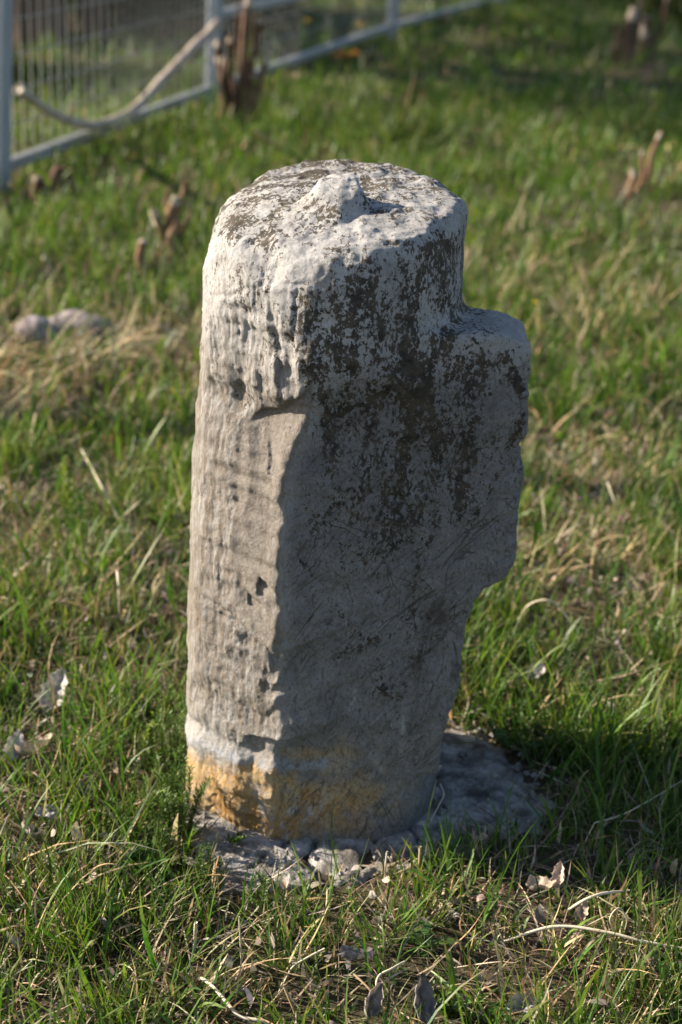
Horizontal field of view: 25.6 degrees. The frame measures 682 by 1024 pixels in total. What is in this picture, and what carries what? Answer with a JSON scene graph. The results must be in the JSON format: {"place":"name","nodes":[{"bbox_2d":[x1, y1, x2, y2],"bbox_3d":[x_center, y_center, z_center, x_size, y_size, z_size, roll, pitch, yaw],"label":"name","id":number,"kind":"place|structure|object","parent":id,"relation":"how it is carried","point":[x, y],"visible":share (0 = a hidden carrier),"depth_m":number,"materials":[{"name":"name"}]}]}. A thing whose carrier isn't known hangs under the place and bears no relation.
{"place":"outdoors","nodes":[
{"label":"outdoors","id":0,"kind":"place"},
{"bbox_2d":[0,0,681,1023],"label":"ground","id":1,"kind":"structure","parent":0,"point":[480,956],"depth_m":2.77,"materials":[{"name":"green plant"}]},
{"bbox_2d":[4,728,25,760],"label":"dead leaf","id":2,"kind":"object","parent":1,"relation":"on","point":[18,739],"visible":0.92,"depth_m":2.44,"materials":[{"name":"grey plant"}]},
{"bbox_2d":[21,821,45,837],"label":"dead leaf","id":3,"kind":"object","parent":1,"relation":"on","point":[30,827],"visible":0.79,"depth_m":2.23,"materials":[{"name":"brown plant"}]},
{"bbox_2d":[14,732,53,755],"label":"dead leaf","id":4,"kind":"object","parent":1,"relation":"on","point":[29,748],"visible":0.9,"depth_m":2.43,"materials":[{"name":"beige plant"}]},
{"bbox_2d":[14,315,58,345],"bbox_3d":[-0.922,-0.536,4.547,0.135,0.112,0.103,3,24,0],"label":"field stone","id":5,"kind":"object","parent":1,"relation":"on","point":[41,332],"visible":0.53,"depth_m":4.50,"materials":[{"name":"grey stone"}]},
{"bbox_2d":[30,240,47,247],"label":"dead stalk","id":6,"kind":"object","parent":1,"relation":"on","point":[39,243],"visible":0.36,"depth_m":5.48,"materials":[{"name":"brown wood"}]},
{"bbox_2d":[12,0,71,51],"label":"tree","id":7,"kind":"object","parent":1,"relation":"on","point":[34,20],"visible":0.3,"depth_m":10.45,"materials":[{"name":"brown plant"}]},
{"bbox_2d":[35,803,59,818],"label":"dead leaf","id":8,"kind":"object","parent":1,"relation":"on","point":[39,810],"visible":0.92,"depth_m":2.31,"materials":[{"name":"grey plant"}]},
{"bbox_2d":[35,667,67,713],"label":"dead leaf","id":9,"kind":"object","parent":1,"relation":"on","point":[58,679],"visible":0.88,"depth_m":2.59,"materials":[{"name":"grey plant"}]},
{"bbox_2d":[30,163,75,204],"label":"dead stalk","id":10,"kind":"object","parent":1,"relation":"on","point":[57,171],"visible":0.61,"depth_m":6.15,"materials":[{"name":"brown plant"}]},
{"bbox_2d":[57,455,73,513],"bbox_3d":[-0.616,-0.058,3.367,0.041,0.142,0.045,3,24,0],"label":"yellow green spurge","id":11,"kind":"object","parent":1,"relation":"on","point":[67,488],"visible":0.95,"depth_m":3.36,"materials":[{"name":"green plant"}]},
{"bbox_2d":[49,309,113,342],"bbox_3d":[-0.810,-0.558,4.621,0.220,0.125,0.134,3,24,0],"label":"field stone","id":12,"kind":"object","parent":1,"relation":"on","point":[69,314],"visible":0.44,"depth_m":4.57,"materials":[{"name":"grey stone"}]},
{"bbox_2d":[76,771,93,798],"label":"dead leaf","id":13,"kind":"object","parent":1,"relation":"on","point":[82,781],"visible":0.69,"depth_m":2.37,"materials":[{"name":"plant"}]},
{"bbox_2d":[81,0,110,39],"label":"tree","id":14,"kind":"object","parent":1,"relation":"on","point":[96,16],"visible":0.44,"depth_m":11.27,"materials":[{"name":"green plant"}]},
{"bbox_2d":[80,448,123,527],"bbox_3d":[-0.539,-0.055,3.381,0.005,0.083,0.294,-9,27,-26],"label":"straw","id":15,"kind":"object","parent":1,"relation":"on","point":[99,482],"visible":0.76,"depth_m":3.39,"materials":[{"name":"beige plant"}]},
{"bbox_2d":[84,261,131,300],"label":"dead stalk","id":16,"kind":"object","parent":1,"relation":"on","point":[115,275],"visible":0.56,"depth_m":4.93,"materials":[{"name":"brown plant"}]},
{"bbox_2d":[102,810,121,845],"bbox_3d":[-0.345,0.475,2.276,0.025,0.065,0.042,15,27,26],"label":"yellow green spurge","id":17,"kind":"object","parent":1,"relation":"on","point":[107,814],"visible":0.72,"depth_m":2.26,"materials":[{"name":"green plant"}]},
{"bbox_2d":[88,863,146,895],"bbox_3d":[-0.325,0.519,2.142,0.099,0.052,0.022,13,26,21],"label":"straw","id":18,"kind":"object","parent":1,"relation":"on","point":[130,875],"visible":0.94,"depth_m":2.13,"materials":[{"name":"beige plant"}]},
{"bbox_2d":[116,570,120,618],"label":"straw","id":19,"kind":"object","parent":1,"relation":"on","point":[118,583],"visible":0.99,"depth_m":2.90,"materials":[{"name":"beige plant"}]},
{"bbox_2d":[62,0,190,22],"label":"shrub","id":20,"kind":"object","parent":1,"relation":"on","point":[78,3],"visible":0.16,"depth_m":12.35,"materials":[{"name":"green plant"}]},
{"bbox_2d":[120,844,157,872],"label":"broadleaf weed","id":21,"kind":"object","parent":1,"relation":"on","point":[136,854],"visible":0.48,"depth_m":2.20,"materials":[{"name":"green plant"}]},
{"bbox_2d":[101,791,184,854],"bbox_3d":[-0.304,0.481,2.240,0.130,0.087,0.092,19,28,32],"label":"fine weed","id":22,"kind":"object","parent":1,"relation":"on","point":[160,829],"visible":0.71,"depth_m":2.24,"materials":[{"name":"green plant"}]},
{"bbox_2d":[135,719,159,776],"bbox_3d":[-0.313,0.384,2.430,0.041,0.115,0.036,3,24,0],"label":"yellow green spurge","id":23,"kind":"object","parent":1,"relation":"on","point":[148,732],"visible":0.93,"depth_m":2.42,"materials":[{"name":"green plant"}]},
{"bbox_2d":[135,239,159,284],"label":"dead stalk","id":24,"kind":"object","parent":1,"relation":"on","point":[139,253],"visible":0.7,"depth_m":5.16,"materials":[{"name":"brown plant"}]},
{"bbox_2d":[150,682,187,763],"bbox_3d":[-0.268,0.356,2.449,0.095,0.156,0.084,-16,30,-36],"label":"feathery weed","id":25,"kind":"object","parent":1,"relation":"on","point":[177,727],"visible":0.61,"depth_m":2.43,"materials":[{"name":"green plant"}]},
{"bbox_2d":[150,179,191,255],"bbox_3d":[-0.629,-1.068,5.526,0.154,0.310,0.074,3,24,0],"label":"dead stalk","id":26,"kind":"object","parent":1,"relation":"on","point":[173,208],"visible":0.84,"depth_m":5.52,"materials":[{"name":"brown plant"}]},
{"bbox_2d":[109,0,240,38],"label":"shrub","id":27,"kind":"object","parent":1,"relation":"on","point":[126,10],"visible":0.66,"depth_m":11.49,"materials":[{"name":"green plant"}]},
{"bbox_2d":[138,743,212,835],"bbox_3d":[-0.253,0.431,2.279,0.106,0.154,0.100,-9,26,-24],"label":"feathery weed","id":28,"kind":"object","parent":1,"relation":"on","point":[171,806],"visible":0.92,"depth_m":2.28,"materials":[{"name":"green plant"}]},
{"bbox_2d":[193,921,197,956],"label":"straw","id":29,"kind":"object","parent":1,"relation":"on","point":[196,928],"visible":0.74,"depth_m":2.05,"materials":[{"name":"beige plant"}]},
{"bbox_2d":[150,0,257,27],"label":"shrub","id":30,"kind":"object","parent":1,"relation":"on","point":[235,17],"visible":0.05,"depth_m":12.12,"materials":[{"name":"green plant"}]},
{"bbox_2d":[194,841,224,885],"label":"fine weed","id":31,"kind":"object","parent":1,"relation":"on","point":[202,861],"visible":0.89,"depth_m":2.19,"materials":[{"name":"green plant"}]},
{"bbox_2d":[200,976,268,1023],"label":"straw","id":32,"kind":"object","parent":1,"relation":"on","point":[229,1005],"visible":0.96,"depth_m":1.92,"materials":[{"name":"beige plant"}]},
{"bbox_2d":[238,916,241,968],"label":"straw","id":33,"kind":"object","parent":1,"relation":"on","point":[240,939],"visible":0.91,"depth_m":2.02,"materials":[{"name":"beige plant"}]},
{"bbox_2d":[215,0,274,128],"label":"dead stalk","id":34,"kind":"object","parent":1,"relation":"on","point":[232,94],"visible":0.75,"depth_m":7.89,"materials":[{"name":"brown plant"}]},
{"bbox_2d":[0,0,505,196],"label":"metal fence","id":35,"kind":"object","parent":1,"relation":"on","point":[214,9],"visible":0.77,"depth_m":7.74,"materials":[{"name":"metal"}]},
{"bbox_2d":[14,19,222,130],"bbox_3d":[-1.009,-2.122,7.368,0.088,0.372,2.469,9,24,13],"label":"fallen branch","id":36,"kind":"object","parent":35,"relation":"on","point":[174,67],"visible":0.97,"depth_m":7.39,"materials":[{"name":"brown wood"}]},
{"bbox_2d":[244,870,278,911],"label":"fine weed","id":37,"kind":"object","parent":1,"relation":"on","point":[263,882],"visible":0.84,"depth_m":2.13,"materials":[{"name":"green plant"}]},
{"bbox_2d":[252,128,282,151],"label":"bent stem","id":38,"kind":"object","parent":1,"relation":"on","point":[256,132],"visible":0.94,"depth_m":7.07,"materials":[{"name":"green plant"}]},
{"bbox_2d":[250,0,304,28],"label":"shrub","id":39,"kind":"object","parent":1,"relation":"on","point":[279,9],"visible":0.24,"depth_m":12.72,"materials":[{"name":"green plant"}]},
{"bbox_2d":[282,984,297,1020],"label":"straw","id":40,"kind":"object","parent":1,"relation":"on","point":[289,998],"visible":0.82,"depth_m":1.95,"materials":[{"name":"beige plant"}]},
{"bbox_2d":[276,948,324,995],"bbox_3d":[-0.057,0.610,1.995,0.075,0.051,0.011,-12,28,-31],"label":"straw","id":41,"kind":"object","parent":1,"relation":"on","point":[294,965],"visible":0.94,"depth_m":1.99,"materials":[{"name":"beige plant"}]},
{"bbox_2d":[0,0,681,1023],"bbox_3d":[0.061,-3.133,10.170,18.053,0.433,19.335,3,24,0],"label":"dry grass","id":42,"kind":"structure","parent":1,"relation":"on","point":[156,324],"depth_m":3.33,"materials":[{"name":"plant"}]},
{"bbox_2d":[0,125,681,1023],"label":"straw litter","id":43,"kind":"object","parent":1,"relation":"on","point":[540,917],"visible":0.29,"depth_m":2.43,"materials":[{"name":"beige plant"}]},
{"bbox_2d":[550,861,564,887],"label":"dead leaf","id":44,"kind":"object","parent":43,"relation":"on","point":[558,868],"visible":1,"depth_m":2.19,"materials":[{"name":"brown plant"}]},
{"bbox_2d":[334,49,357,59],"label":"dead leaf","id":45,"kind":"object","parent":1,"relation":"on","point":[338,53],"visible":0.8,"depth_m":10.59,"materials":[{"name":"brown plant"}]},
{"bbox_2d":[338,945,372,959],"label":"dead leaf","id":46,"kind":"object","parent":1,"relation":"on","point":[347,952],"visible":0.99,"depth_m":2.01,"materials":[{"name":"grey plant"}]},
{"bbox_2d":[170,725,556,900],"bbox_3d":[-0.007,0.439,2.466,0.702,0.050,0.593,-9,27,-26],"label":"mortar footing","id":47,"kind":"object","parent":1,"relation":"on","point":[463,771],"visible":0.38,"depth_m":2.33,"materials":[{"name":"grey concrete"}]},
{"bbox_2d":[223,830,246,843],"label":"leafy sprig","id":48,"kind":"object","parent":47,"relation":"on","point":[238,838],"visible":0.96,"depth_m":2.28,"materials":[{"name":"green plant"}]},
{"bbox_2d":[185,159,530,844],"bbox_3d":[0.012,0.013,2.276,0.496,1.060,0.393,3,24,0],"label":"stone post","id":49,"kind":"object","parent":47,"relation":"in","point":[361,423],"visible":0.98,"depth_m":2.10,"materials":[{"name":"stone"}]},
{"bbox_2d":[428,783,444,824],"bbox_3d":[0.152,0.460,2.358,0.013,0.031,0.074,9,25,13],"label":"straw","id":50,"kind":"object","parent":47,"relation":"on","point":[438,804],"visible":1,"depth_m":2.36,"materials":[{"name":"plant"}]},
{"bbox_2d":[352,972,384,1007],"bbox_3d":[0.037,0.630,1.978,0.059,0.027,0.004,21,30,35],"label":"straw","id":51,"kind":"object","parent":1,"relation":"on","point":[362,982],"visible":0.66,"depth_m":1.98,"materials":[{"name":"beige plant"}]},
{"bbox_2d":[364,982,383,1019],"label":"dead leaf","id":52,"kind":"object","parent":1,"relation":"on","point":[377,989],"visible":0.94,"depth_m":1.94,"materials":[{"name":"grey plant"}]},
{"bbox_2d":[384,851,387,883],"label":"straw","id":53,"kind":"object","parent":1,"relation":"on","point":[386,856],"visible":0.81,"depth_m":2.21,"materials":[{"name":"beige plant"}]},
{"bbox_2d":[375,961,404,999],"bbox_3d":[0.064,0.617,1.986,0.015,0.037,0.055,18,28,30],"label":"straw","id":54,"kind":"object","parent":1,"relation":"on","point":[388,970],"visible":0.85,"depth_m":1.97,"materials":[{"name":"beige plant"}]},
{"bbox_2d":[397,77,425,138],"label":"dead stalk","id":55,"kind":"object","parent":1,"relation":"on","point":[412,90],"visible":0.38,"depth_m":7.98,"materials":[{"name":"plant"}]},
{"bbox_2d":[418,846,421,874],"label":"straw","id":56,"kind":"object","parent":1,"relation":"on","point":[419,854],"visible":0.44,"depth_m":2.23,"materials":[{"name":"beige plant"}]},
{"bbox_2d":[413,972,436,1023],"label":"dead leaf","id":57,"kind":"object","parent":1,"relation":"on","point":[423,991],"visible":0.95,"depth_m":1.95,"materials":[{"name":"grey plant"}]},
{"bbox_2d":[405,920,454,959],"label":"broadleaf weed","id":58,"kind":"object","parent":1,"relation":"on","point":[421,937],"visible":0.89,"depth_m":2.07,"materials":[{"name":"green plant"}]},
{"bbox_2d":[427,977,484,1019],"bbox_3d":[0.149,0.646,1.975,0.076,0.051,0.067,3,24,0],"label":"fine weed","id":59,"kind":"object","parent":1,"relation":"on","point":[452,1004],"visible":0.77,"depth_m":1.97,"materials":[{"name":"green plant"}]},
{"bbox_2d":[482,646,508,710],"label":"fine weed","id":60,"kind":"object","parent":1,"relation":"on","point":[489,668],"visible":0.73,"depth_m":2.67,"materials":[{"name":"green plant"}]},
{"bbox_2d":[507,991,538,1014],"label":"dead leaf","id":61,"kind":"object","parent":1,"relation":"on","point":[519,999],"visible":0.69,"depth_m":1.96,"materials":[{"name":"grey plant"}]},
{"bbox_2d":[488,698,567,754],"bbox_3d":[0.316,0.376,2.575,0.137,0.072,0.140,3,24,0],"label":"fine weed","id":62,"kind":"object","parent":1,"relation":"on","point":[504,742],"visible":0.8,"depth_m":2.57,"materials":[{"name":"green plant"}]},
{"bbox_2d":[527,663,545,680],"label":"dead leaf","id":63,"kind":"object","parent":1,"relation":"on","point":[541,670],"visible":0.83,"depth_m":2.76,"materials":[{"name":"grey plant"}]},
{"bbox_2d":[526,874,555,891],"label":"dead leaf","id":64,"kind":"object","parent":1,"relation":"on","point":[531,884],"visible":0.98,"depth_m":2.18,"materials":[{"name":"brown plant"}]},
{"bbox_2d":[517,599,582,636],"bbox_3d":[0.407,0.202,2.924,0.138,0.073,0.025,14,26,24],"label":"straw","id":65,"kind":"object","parent":1,"relation":"on","point":[531,603],"visible":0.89,"depth_m":2.92,"materials":[{"name":"beige plant"}]},
{"bbox_2d":[576,497,579,517],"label":"purple flower","id":66,"kind":"object","parent":1,"relation":"on","point":[578,498],"visible":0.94,"depth_m":3.46,"materials":[{"name":"green plant"}]},
{"bbox_2d":[574,901,588,920],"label":"dead leaf","id":67,"kind":"object","parent":1,"relation":"on","point":[581,910],"visible":1,"depth_m":2.13,"materials":[{"name":"brown plant"}]},
{"bbox_2d":[500,925,681,947],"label":"straw","id":68,"kind":"object","parent":1,"relation":"on","point":[574,927],"visible":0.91,"depth_m":2.08,"materials":[{"name":"beige plant"}]},
{"bbox_2d":[568,890,629,910],"bbox_3d":[0.371,0.550,2.136,0.102,0.029,0.014,-6,26,-20],"label":"straw","id":69,"kind":"object","parent":1,"relation":"on","point":[590,897],"visible":0.99,"depth_m":2.12,"materials":[{"name":"beige plant"}]},
{"bbox_2d":[606,481,620,511],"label":"straw","id":70,"kind":"object","parent":1,"relation":"on","point":[612,495],"visible":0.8,"depth_m":3.46,"materials":[{"name":"beige plant"}]},
{"bbox_2d":[609,907,627,931],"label":"straw","id":71,"kind":"object","parent":1,"relation":"on","point":[612,914],"visible":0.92,"depth_m":2.06,"materials":[{"name":"beige plant"}]},
{"bbox_2d":[614,241,634,273],"bbox_3d":[1.045,-0.922,5.515,0.069,0.167,0.093,-4,25,-15],"label":"yellow green spurge","id":72,"kind":"object","parent":1,"relation":"on","point":[624,257],"visible":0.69,"depth_m":5.50,"materials":[{"name":"green plant"}]},
{"bbox_2d":[613,0,643,67],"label":"dead stalk","id":73,"kind":"object","parent":1,"relation":"on","point":[629,41],"visible":0.94,"depth_m":11.33,"materials":[{"name":"brown plant"}]},
{"bbox_2d":[579,659,680,683],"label":"straw","id":74,"kind":"object","parent":1,"relation":"on","point":[629,673],"visible":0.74,"depth_m":2.78,"materials":[{"name":"beige plant"}]},
{"bbox_2d":[581,781,680,850],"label":"straw","id":75,"kind":"object","parent":1,"relation":"on","point":[623,814],"visible":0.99,"depth_m":2.31,"materials":[{"name":"beige plant"}]},
{"bbox_2d":[626,132,666,198],"bbox_3d":[1.388,-1.553,6.792,0.167,0.340,0.058,3,24,0],"label":"dead stalk","id":76,"kind":"object","parent":1,"relation":"on","point":[631,192],"visible":0.82,"depth_m":6.80,"materials":[{"name":"brown plant"}]},
{"bbox_2d":[619,0,681,31],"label":"shrub","id":77,"kind":"object","parent":1,"relation":"on","point":[675,7],"visible":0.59,"depth_m":14.07,"materials":[{"name":"green plant"}]},
{"bbox_2d":[635,0,669,55],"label":"dead stalk","id":78,"kind":"object","parent":1,"relation":"on","point":[646,27],"visible":0.87,"depth_m":12.07,"materials":[{"name":"brown plant"}]}
]}

